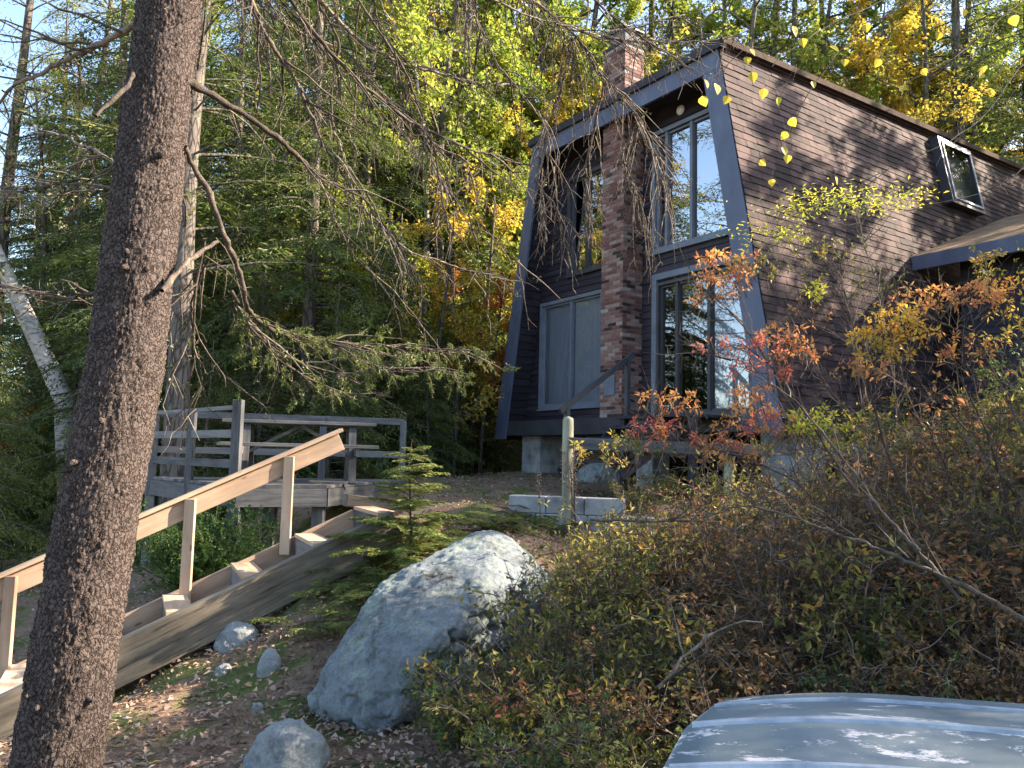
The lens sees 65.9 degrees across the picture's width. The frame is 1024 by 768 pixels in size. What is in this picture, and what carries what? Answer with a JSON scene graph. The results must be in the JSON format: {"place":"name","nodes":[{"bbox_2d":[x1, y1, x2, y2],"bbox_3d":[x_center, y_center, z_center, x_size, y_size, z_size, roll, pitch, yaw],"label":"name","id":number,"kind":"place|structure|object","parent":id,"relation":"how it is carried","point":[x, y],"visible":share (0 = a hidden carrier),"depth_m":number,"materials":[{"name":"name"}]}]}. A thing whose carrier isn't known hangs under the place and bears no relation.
{"place":"outdoors","nodes":[
{"label":"outdoors","id":0,"kind":"place"},
{"bbox_2d":[0,0,1022,404],"label":"sky","id":1,"kind":"structure","parent":0,"point":[16,12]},
{"bbox_2d":[0,440,1023,767],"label":"ground","id":2,"kind":"structure","parent":0,"point":[304,662],"depth_m":5.37,"materials":[{"name":"soil"}]},
{"bbox_2d":[0,345,55,589],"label":"hemlock tree","id":3,"kind":"object","parent":2,"relation":"on","point":[6,523],"visible":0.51,"depth_m":12.06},
{"bbox_2d":[0,343,56,560],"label":"hemlock tree","id":4,"kind":"object","parent":2,"relation":"on","point":[27,374],"visible":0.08,"depth_m":17.47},
{"bbox_2d":[0,246,60,559],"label":"hemlock tree","id":5,"kind":"object","parent":2,"relation":"on","point":[20,350],"visible":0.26,"depth_m":15.71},
{"bbox_2d":[0,245,74,497],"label":"birch tree","id":6,"kind":"object","parent":2,"relation":"on","point":[34,336],"visible":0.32,"depth_m":16.00,"materials":[{"name":"white plant"}]},
{"bbox_2d":[1,100,84,519],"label":"hemlock tree","id":7,"kind":"object","parent":2,"relation":"on","point":[10,247],"visible":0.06,"depth_m":27.31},
{"bbox_2d":[0,264,94,558],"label":"hemlock tree","id":8,"kind":"object","parent":2,"relation":"on","point":[74,380],"visible":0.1,"depth_m":17.60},
{"bbox_2d":[0,57,103,546],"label":"tree","id":9,"kind":"object","parent":2,"relation":"on","point":[44,217],"visible":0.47,"depth_m":19.24,"materials":[{"name":"green plant"}]},
{"bbox_2d":[0,1,104,430],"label":"hemlock tree","id":10,"kind":"object","parent":2,"relation":"on","point":[66,49],"visible":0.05,"depth_m":31.25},
{"bbox_2d":[0,0,108,380],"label":"pine tree","id":11,"kind":"object","parent":2,"relation":"on","point":[16,115],"visible":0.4,"depth_m":19.48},
{"bbox_2d":[0,0,130,379],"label":"pine tree","id":12,"kind":"object","parent":2,"relation":"on","point":[95,100],"visible":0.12,"depth_m":23.11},
{"bbox_2d":[0,0,238,523],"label":"hemlock tree","id":13,"kind":"object","parent":2,"relation":"on","point":[28,258],"visible":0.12,"depth_m":18.69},
{"bbox_2d":[0,0,255,512],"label":"hemlock tree","id":14,"kind":"object","parent":2,"relation":"on","point":[84,279],"visible":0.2,"depth_m":15.05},
{"bbox_2d":[135,341,246,559],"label":"hemlock tree","id":15,"kind":"object","parent":2,"relation":"on","point":[206,440],"visible":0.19,"depth_m":13.10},
{"bbox_2d":[18,0,373,552],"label":"pine tree","id":16,"kind":"object","parent":2,"relation":"on","point":[185,251],"visible":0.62,"depth_m":12.82,"materials":[{"name":"plant"}]},
{"bbox_2d":[132,490,280,592],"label":"evergreen shrub","id":17,"kind":"object","parent":2,"relation":"on","point":[208,560],"visible":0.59,"depth_m":8.00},
{"bbox_2d":[0,428,434,739],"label":"garden stairs","id":18,"kind":"structure","parent":2,"relation":"on","point":[188,616],"depth_m":6.40,"materials":[{"name":"brown wood"}]},
{"bbox_2d":[214,621,259,654],"bbox_3d":[-2.091,1.949,6.036,0.369,0.261,0.295,1,-5,0],"label":"rock","id":19,"kind":"object","parent":2,"relation":"on","point":[235,633],"visible":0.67,"depth_m":5.94,"materials":[{"name":"stone"}]},
{"bbox_2d":[157,0,342,510],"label":"hemlock tree","id":20,"kind":"object","parent":2,"relation":"on","point":[237,237],"visible":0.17,"depth_m":17.20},
{"bbox_2d":[182,264,336,533],"bbox_3d":[-4.841,0.234,15.455,3.215,5.278,3.453,0,-6,17],"label":"hemlock tree","id":21,"kind":"object","parent":2,"relation":"on","point":[255,381],"visible":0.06,"depth_m":15.28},
{"bbox_2d":[191,0,330,401],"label":"hemlock tree","id":22,"kind":"object","parent":2,"relation":"on","point":[254,109],"visible":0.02,"depth_m":24.84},
{"bbox_2d":[195,272,336,521],"bbox_3d":[-4.458,0.273,14.058,3.022,4.618,2.813,5,-6,-28],"label":"hemlock tree","id":23,"kind":"object","parent":2,"relation":"on","point":[259,432],"visible":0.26,"depth_m":13.94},
{"bbox_2d":[141,399,406,566],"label":"deck","id":24,"kind":"structure","parent":2,"relation":"on","point":[319,494],"depth_m":9.56,"materials":[{"name":"grey wood"}]},
{"bbox_2d":[216,418,378,484],"bbox_3d":[-2.646,0.847,9.857,1.800,0.749,1.677,3,-5,-14],"label":"picnic table","id":25,"kind":"object","parent":24,"relation":"on","point":[250,446],"visible":0.88,"depth_m":9.56,"materials":[{"name":"grey wood"}]},
{"bbox_2d":[242,718,330,767],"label":"rock","id":26,"kind":"object","parent":2,"relation":"on","point":[290,743],"visible":0.98,"depth_m":3.76,"materials":[{"name":"stone"}]},
{"bbox_2d":[158,0,448,479],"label":"hemlock tree","id":27,"kind":"object","parent":2,"relation":"on","point":[313,210],"visible":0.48,"depth_m":15.11,"materials":[{"name":"plant"}]},
{"bbox_2d":[249,583,378,638],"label":"juniper shrub","id":28,"kind":"object","parent":2,"relation":"on","point":[357,593],"visible":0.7,"depth_m":5.58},
{"bbox_2d":[257,283,395,479],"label":"hemlock tree","id":29,"kind":"object","parent":2,"relation":"on","point":[330,412],"visible":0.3,"depth_m":13.51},
{"bbox_2d":[288,552,404,597],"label":"juniper shrub","id":30,"kind":"object","parent":2,"relation":"on","point":[371,570],"visible":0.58,"depth_m":6.19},
{"bbox_2d":[259,179,454,413],"bbox_3d":[-3.718,-1.238,17.545,4.371,7.551,3.305,5,-6,-32],"label":"maple tree","id":31,"kind":"object","parent":2,"relation":"on","point":[299,269],"visible":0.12,"depth_m":16.75,"materials":[{"name":"green plant"}]},
{"bbox_2d":[245,0,474,478],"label":"hemlock tree","id":32,"kind":"object","parent":2,"relation":"on","point":[366,178],"visible":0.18,"depth_m":18.98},
{"bbox_2d":[295,254,445,477],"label":"maple tree","id":33,"kind":"object","parent":2,"relation":"on","point":[359,268],"visible":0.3,"depth_m":15.36,"materials":[{"name":"green plant"}]},
{"bbox_2d":[0,0,755,767],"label":"spruce tree","id":34,"kind":"object","parent":2,"relation":"on","point":[68,690],"visible":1,"depth_m":3.21,"materials":[{"name":"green plant"}]},
{"bbox_2d":[311,244,454,478],"bbox_3d":[-2.708,-0.117,15.933,3.416,5.607,3.669,8,-8,-43],"label":"hemlock tree","id":35,"kind":"object","parent":2,"relation":"on","point":[379,297],"visible":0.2,"depth_m":15.61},
{"bbox_2d":[306,213,474,478],"bbox_3d":[-2.418,-0.443,16.746,4.316,6.597,4.019,2,-6,2],"label":"hemlock tree","id":36,"kind":"object","parent":2,"relation":"on","point":[411,291],"visible":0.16,"depth_m":16.52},
{"bbox_2d":[324,442,465,567],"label":"hemlock sapling","id":37,"kind":"object","parent":2,"relation":"on","point":[401,551],"visible":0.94,"depth_m":6.44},
{"bbox_2d":[226,0,602,307],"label":"maple tree","id":38,"kind":"object","parent":2,"relation":"on","point":[536,132],"visible":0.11,"depth_m":20.57,"materials":[{"name":"green plant"}]},
{"bbox_2d":[303,0,528,469],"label":"maple tree","id":39,"kind":"object","parent":2,"relation":"on","point":[435,48],"visible":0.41,"depth_m":18.97,"materials":[{"name":"yellow plant"}]},
{"bbox_2d":[307,530,548,734],"bbox_3d":[-0.393,1.790,5.463,1.082,1.480,2.434,-2,-6,30],"label":"boulder","id":40,"kind":"object","parent":2,"relation":"on","point":[410,612],"visible":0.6,"depth_m":4.70,"materials":[{"name":"stone"}]},
{"bbox_2d":[380,318,485,479],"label":"hemlock tree","id":41,"kind":"object","parent":2,"relation":"on","point":[435,413],"visible":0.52,"depth_m":15.29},
{"bbox_2d":[372,0,516,462],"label":"birch tree","id":42,"kind":"object","parent":2,"relation":"on","point":[425,301],"visible":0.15,"depth_m":19.73,"materials":[{"name":"green plant"}]},
{"bbox_2d":[342,0,551,470],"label":"maple tree","id":43,"kind":"object","parent":2,"relation":"on","point":[501,26],"visible":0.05,"depth_m":23.45,"materials":[{"name":"yellow plant"}]},
{"bbox_2d":[369,0,525,471],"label":"maple tree","id":44,"kind":"object","parent":2,"relation":"on","point":[482,255],"visible":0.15,"depth_m":20.01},
{"bbox_2d":[389,175,510,443],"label":"maple tree","id":45,"kind":"object","parent":2,"relation":"on","point":[476,288],"visible":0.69,"depth_m":16.19,"materials":[{"name":"yellow plant"}]},
{"bbox_2d":[404,251,499,476],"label":"maple tree","id":46,"kind":"object","parent":2,"relation":"on","point":[472,319],"visible":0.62,"depth_m":16.42,"materials":[{"name":"yellow plant"}]},
{"bbox_2d":[417,156,523,474],"bbox_3d":[-0.924,-1.375,18.120,4.172,7.224,3.161,1,-5,6],"label":"maple tree","id":47,"kind":"object","parent":2,"relation":"on","point":[501,214],"visible":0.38,"depth_m":17.98,"materials":[{"name":"yellow plant"}]},
{"bbox_2d":[399,628,542,757],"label":"shrub","id":48,"kind":"object","parent":2,"relation":"on","point":[439,721],"visible":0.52,"depth_m":3.93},
{"bbox_2d":[420,299,521,475],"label":"hemlock tree","id":49,"kind":"object","parent":2,"relation":"on","point":[499,452],"visible":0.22,"depth_m":18.60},
{"bbox_2d":[441,268,510,474],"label":"maple tree","id":50,"kind":"object","parent":2,"relation":"on","point":[499,296],"visible":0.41,"depth_m":17.38,"materials":[{"name":"orange plant"}]},
{"bbox_2d":[410,54,560,473],"bbox_3d":[-0.676,-3.354,21.066,4.209,11.722,6.011,1,-5,5],"label":"maple tree","id":51,"kind":"object","parent":2,"relation":"on","point":[501,129],"visible":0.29,"depth_m":20.30,"materials":[{"name":"yellow plant"}]},
{"bbox_2d":[430,510,560,532],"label":"juniper shrub","id":52,"kind":"object","parent":2,"relation":"on","point":[506,519],"visible":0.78,"depth_m":8.04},
{"bbox_2d":[0,460,1023,767],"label":"fallen leaves","id":53,"kind":"object","parent":2,"relation":"on","point":[136,696],"visible":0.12,"depth_m":4.75,"materials":[{"name":"brown plant"}]},
{"bbox_2d":[385,0,650,202],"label":"maple tree","id":54,"kind":"object","parent":2,"relation":"on","point":[578,8],"visible":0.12,"depth_m":24.21,"materials":[{"name":"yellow plant"}]},
{"bbox_2d":[453,32,603,285],"bbox_3d":[1.994,-4.115,22.889,8.120,12.808,5.307,3,-5,-15],"label":"maple tree","id":55,"kind":"object","parent":2,"relation":"on","point":[523,137],"visible":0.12,"depth_m":22.36,"materials":[{"name":"yellow plant"}]},
{"bbox_2d":[405,617,656,767],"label":"shrub","id":56,"kind":"object","parent":2,"relation":"on","point":[506,724],"visible":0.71,"depth_m":3.79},
{"bbox_2d":[450,0,650,274],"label":"maple tree","id":57,"kind":"object","parent":2,"relation":"on","point":[569,20],"visible":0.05,"depth_m":23.91,"materials":[{"name":"green plant"}]},
{"bbox_2d":[450,552,665,721],"bbox_3d":[0.223,1.438,4.334,1.115,1.021,1.092,3,-5,-15],"label":"shrub","id":58,"kind":"object","parent":2,"relation":"on","point":[529,645],"visible":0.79,"depth_m":4.31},
{"bbox_2d":[461,678,692,767],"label":"shrub","id":59,"kind":"object","parent":2,"relation":"on","point":[520,759],"visible":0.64,"depth_m":3.17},
{"bbox_2d":[509,494,654,532],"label":"retaining wall","id":60,"kind":"structure","parent":2,"relation":"on","point":[594,505],"depth_m":9.04,"materials":[{"name":"concrete"}]},
{"bbox_2d":[530,531,633,640],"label":"shrub","id":61,"kind":"object","parent":2,"relation":"on","point":[568,594],"visible":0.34,"depth_m":5.41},
{"bbox_2d":[468,626,696,762],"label":"shrub","id":62,"kind":"object","parent":2,"relation":"on","point":[637,708],"visible":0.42,"depth_m":3.70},
{"bbox_2d":[518,0,654,243],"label":"maple tree","id":63,"kind":"object","parent":2,"relation":"on","point":[632,10],"visible":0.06,"depth_m":24.53,"materials":[{"name":"yellow plant"}]},
{"bbox_2d":[508,653,704,767],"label":"shrub","id":64,"kind":"object","parent":2,"relation":"on","point":[649,759],"visible":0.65,"depth_m":3.24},
{"bbox_2d":[528,496,712,655],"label":"shrub","id":65,"kind":"object","parent":2,"relation":"on","point":[640,594],"visible":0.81,"depth_m":5.01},
{"bbox_2d":[555,352,732,502],"bbox_3d":[1.914,0.548,11.522,2.076,2.283,1.560,5,-6,-34],"label":"stoop","id":66,"kind":"object","parent":2,"relation":"on","point":[625,362],"visible":0.62,"depth_m":11.65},
{"bbox_2d":[567,492,722,615],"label":"shrub","id":67,"kind":"object","parent":2,"relation":"on","point":[661,529],"visible":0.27,"depth_m":5.84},
{"bbox_2d":[548,590,777,740],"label":"shrub","id":68,"kind":"object","parent":2,"relation":"on","point":[652,664],"visible":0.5,"depth_m":4.01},
{"bbox_2d":[594,0,792,101],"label":"maple tree","id":69,"kind":"object","parent":2,"relation":"on","point":[682,5],"visible":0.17,"depth_m":27.42,"materials":[{"name":"green plant"}]},
{"bbox_2d":[586,522,802,654],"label":"shrub","id":70,"kind":"object","parent":2,"relation":"on","point":[674,580],"visible":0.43,"depth_m":5.12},
{"bbox_2d":[590,614,821,750],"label":"shrub","id":71,"kind":"object","parent":2,"relation":"on","point":[704,698],"visible":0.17,"depth_m":3.62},
{"bbox_2d":[562,416,913,531],"bbox_3d":[2.461,1.122,8.814,3.833,1.475,0.179,0,-5,9],"label":"rail fence","id":72,"kind":"object","parent":2,"relation":"on","point":[587,443],"visible":0.35,"depth_m":8.96,"materials":[{"name":"grey wood"}]},
{"bbox_2d":[567,229,908,652],"bbox_3d":[1.230,0.387,4.708,2.014,2.668,0.751,-1,-6,26],"label":"azalea shrub","id":73,"kind":"object","parent":2,"relation":"on","point":[802,426],"visible":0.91,"depth_m":4.61,"materials":[{"name":"plant"}]},
{"bbox_2d":[736,349,961,601],"bbox_3d":[1.568,0.382,3.881,1.086,1.223,0.300,-3,-7,40],"label":"dead branch","id":74,"kind":"object","parent":73,"relation":"attached to","point":[914,546],"visible":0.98,"depth_m":3.71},
{"bbox_2d":[648,0,830,65],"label":"oak tree","id":75,"kind":"object","parent":2,"relation":"on","point":[751,27],"visible":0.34,"depth_m":25.92,"materials":[{"name":"green plant"}]},
{"bbox_2d":[644,464,838,631],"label":"shrub","id":76,"kind":"object","parent":2,"relation":"on","point":[710,550],"visible":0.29,"depth_m":5.55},
{"bbox_2d":[663,431,829,603],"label":"shrub","id":77,"kind":"object","parent":2,"relation":"on","point":[730,500],"visible":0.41,"depth_m":5.93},
{"bbox_2d":[639,547,859,711],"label":"shrub","id":78,"kind":"object","parent":2,"relation":"on","point":[745,625],"visible":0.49,"depth_m":4.22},
{"bbox_2d":[494,24,1023,504],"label":"house","id":79,"kind":"structure","parent":2,"relation":"on","point":[558,352],"depth_m":13.69,"materials":[{"name":"wood"}]},
{"bbox_2d":[536,289,601,410],"bbox_3d":[1.189,-0.612,15.631,0.210,2.240,2.020,5,-6,-34],"label":"window","id":80,"kind":"structure","parent":79,"relation":"in","point":[569,344],"depth_m":15.69,"materials":[{"name":"paint"}]},
{"bbox_2d":[564,164,602,278],"bbox_3d":[1.603,-3.177,15.335,0.195,2.050,1.580,5,-6,-34],"label":"window","id":81,"kind":"structure","parent":79,"relation":"in","point":[588,255],"depth_m":15.57,"materials":[{"name":"glass"}]},
{"bbox_2d":[650,108,728,255],"bbox_3d":[3.050,-3.407,13.253,0.195,2.230,1.870,5,-6,-34],"label":"window","id":82,"kind":"structure","parent":79,"relation":"in","point":[703,218],"depth_m":13.30,"materials":[{"name":"glass"}]},
{"bbox_2d":[655,267,756,413],"bbox_3d":[3.128,-0.643,12.765,0.256,2.340,2.170,5,-6,-34],"label":"sliding door","id":83,"kind":"structure","parent":79,"relation":"in","point":[717,401],"depth_m":12.67,"materials":[{"name":"glass"}]},
{"bbox_2d":[929,136,985,215],"bbox_3d":[8.918,-4.147,15.811,1.300,1.400,0.467,5,-6,-34],"label":"roof window","id":84,"kind":"structure","parent":79,"relation":"in","point":[956,174],"depth_m":15.86,"materials":[{"name":"glass"}]},
{"bbox_2d":[726,0,855,86],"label":"pine tree","id":85,"kind":"object","parent":2,"relation":"on","point":[794,12],"visible":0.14,"depth_m":27.16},
{"bbox_2d":[675,451,930,676],"bbox_3d":[1.668,1.094,4.629,1.390,1.428,1.362,1,-5,2],"label":"shrub","id":86,"kind":"object","parent":2,"relation":"on","point":[777,581],"visible":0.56,"depth_m":4.50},
{"bbox_2d":[689,477,924,662],"bbox_3d":[1.789,1.192,4.927,1.406,1.232,1.436,4,-6,-23],"label":"shrub","id":87,"kind":"object","parent":2,"relation":"on","point":[769,576],"visible":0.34,"depth_m":4.76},
{"bbox_2d":[699,580,923,697],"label":"shrub","id":88,"kind":"object","parent":2,"relation":"on","point":[896,671],"visible":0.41,"depth_m":3.77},
{"bbox_2d":[726,0,898,103],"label":"maple tree","id":89,"kind":"object","parent":2,"relation":"on","point":[812,57],"visible":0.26,"depth_m":27.42,"materials":[{"name":"green plant"}]},
{"bbox_2d":[747,131,933,527],"bbox_3d":[2.699,-0.292,6.409,1.956,3.539,1.061,4,-6,-24],"label":"viburnum shrub","id":90,"kind":"object","parent":2,"relation":"on","point":[841,281],"visible":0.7,"depth_m":6.35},
{"bbox_2d":[663,693,1023,767],"bbox_3d":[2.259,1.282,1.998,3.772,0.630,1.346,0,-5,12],"label":"car","id":91,"kind":"object","parent":2,"relation":"on","point":[832,730],"visible":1,"depth_m":2.23,"materials":[{"name":"paint"}]},
{"bbox_2d":[692,0,1023,254],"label":"birch tree","id":92,"kind":"object","parent":2,"relation":"on","point":[802,42],"visible":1,"depth_m":4.21,"materials":[{"name":"yellow plant"}]},
{"bbox_2d":[741,445,978,601],"bbox_3d":[2.525,1.086,5.726,1.418,1.338,1.313,5,-6,-34],"label":"shrub","id":93,"kind":"object","parent":2,"relation":"on","point":[857,515],"visible":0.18,"depth_m":5.79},
{"bbox_2d":[764,534,988,695],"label":"shrub","id":94,"kind":"object","parent":2,"relation":"on","point":[860,631],"visible":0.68,"depth_m":4.11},
{"bbox_2d":[736,241,1023,649],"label":"azalea shrub","id":95,"kind":"object","parent":2,"relation":"on","point":[889,351],"visible":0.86,"depth_m":4.98,"materials":[{"name":"orange plant"}]},
{"bbox_2d":[756,498,1017,660],"bbox_3d":[2.353,1.251,4.905,1.575,1.057,1.040,-1,-6,21],"label":"shrub","id":96,"kind":"object","parent":2,"relation":"on","point":[913,568],"visible":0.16,"depth_m":4.87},
{"bbox_2d":[793,627,996,701],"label":"shrub","id":97,"kind":"object","parent":2,"relation":"on","point":[823,675],"visible":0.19,"depth_m":3.64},
{"bbox_2d":[774,382,1023,628],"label":"shrub","id":98,"kind":"object","parent":2,"relation":"on","point":[891,479],"visible":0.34,"depth_m":5.53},
{"bbox_2d":[823,0,997,151],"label":"maple tree","id":99,"kind":"object","parent":2,"relation":"on","point":[908,11],"visible":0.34,"depth_m":24.53,"materials":[{"name":"yellow plant"}]},
{"bbox_2d":[819,407,1020,582],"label":"shrub","id":100,"kind":"object","parent":2,"relation":"on","point":[924,473],"visible":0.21,"depth_m":6.39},
{"bbox_2d":[830,0,1023,152],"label":"maple tree","id":101,"kind":"object","parent":2,"relation":"on","point":[1020,21],"visible":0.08,"depth_m":26.85,"materials":[{"name":"yellow plant"}]},
{"bbox_2d":[831,312,1023,558],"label":"shrub","id":102,"kind":"object","parent":2,"relation":"on","point":[937,453],"visible":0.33,"depth_m":5.83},
{"bbox_2d":[843,507,1023,690],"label":"shrub","id":103,"kind":"object","parent":2,"relation":"on","point":[986,571],"visible":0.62,"depth_m":4.21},
{"bbox_2d":[843,421,1023,660],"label":"shrub","id":104,"kind":"object","parent":2,"relation":"on","point":[983,509],"visible":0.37,"depth_m":4.71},
{"bbox_2d":[865,0,1001,153],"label":"oak tree","id":105,"kind":"object","parent":2,"relation":"on","point":[927,80],"visible":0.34,"depth_m":24.43,"materials":[{"name":"yellow plant"}]},
{"bbox_2d":[865,0,1023,164],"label":"pine tree","id":106,"kind":"object","parent":2,"relation":"on","point":[956,31],"visible":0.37,"depth_m":24.33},
{"bbox_2d":[871,577,1023,703],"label":"shrub","id":107,"kind":"object","parent":2,"relation":"on","point":[1002,683],"visible":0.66,"depth_m":3.75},
{"bbox_2d":[686,482,1023,624],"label":"dead branch","id":108,"kind":"object","parent":107,"relation":"on","point":[974,592],"visible":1,"depth_m":3.65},
{"bbox_2d":[888,475,1023,651],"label":"shrub","id":109,"kind":"object","parent":2,"relation":"on","point":[994,494],"visible":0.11,"depth_m":5.11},
{"bbox_2d":[899,367,1023,542],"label":"shrub","id":110,"kind":"object","parent":2,"relation":"on","point":[1015,427],"visible":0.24,"depth_m":6.12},
{"bbox_2d":[902,470,1023,659],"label":"shrub","id":111,"kind":"object","parent":2,"relation":"on","point":[1006,563],"visible":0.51,"depth_m":4.33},
{"bbox_2d":[935,0,1023,164],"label":"hemlock tree","id":112,"kind":"object","parent":2,"relation":"on","point":[995,140],"visible":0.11,"depth_m":24.50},
{"bbox_2d":[953,0,1023,164],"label":"hemlock tree","id":113,"kind":"object","parent":2,"relation":"on","point":[1016,92],"visible":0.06,"depth_m":26.72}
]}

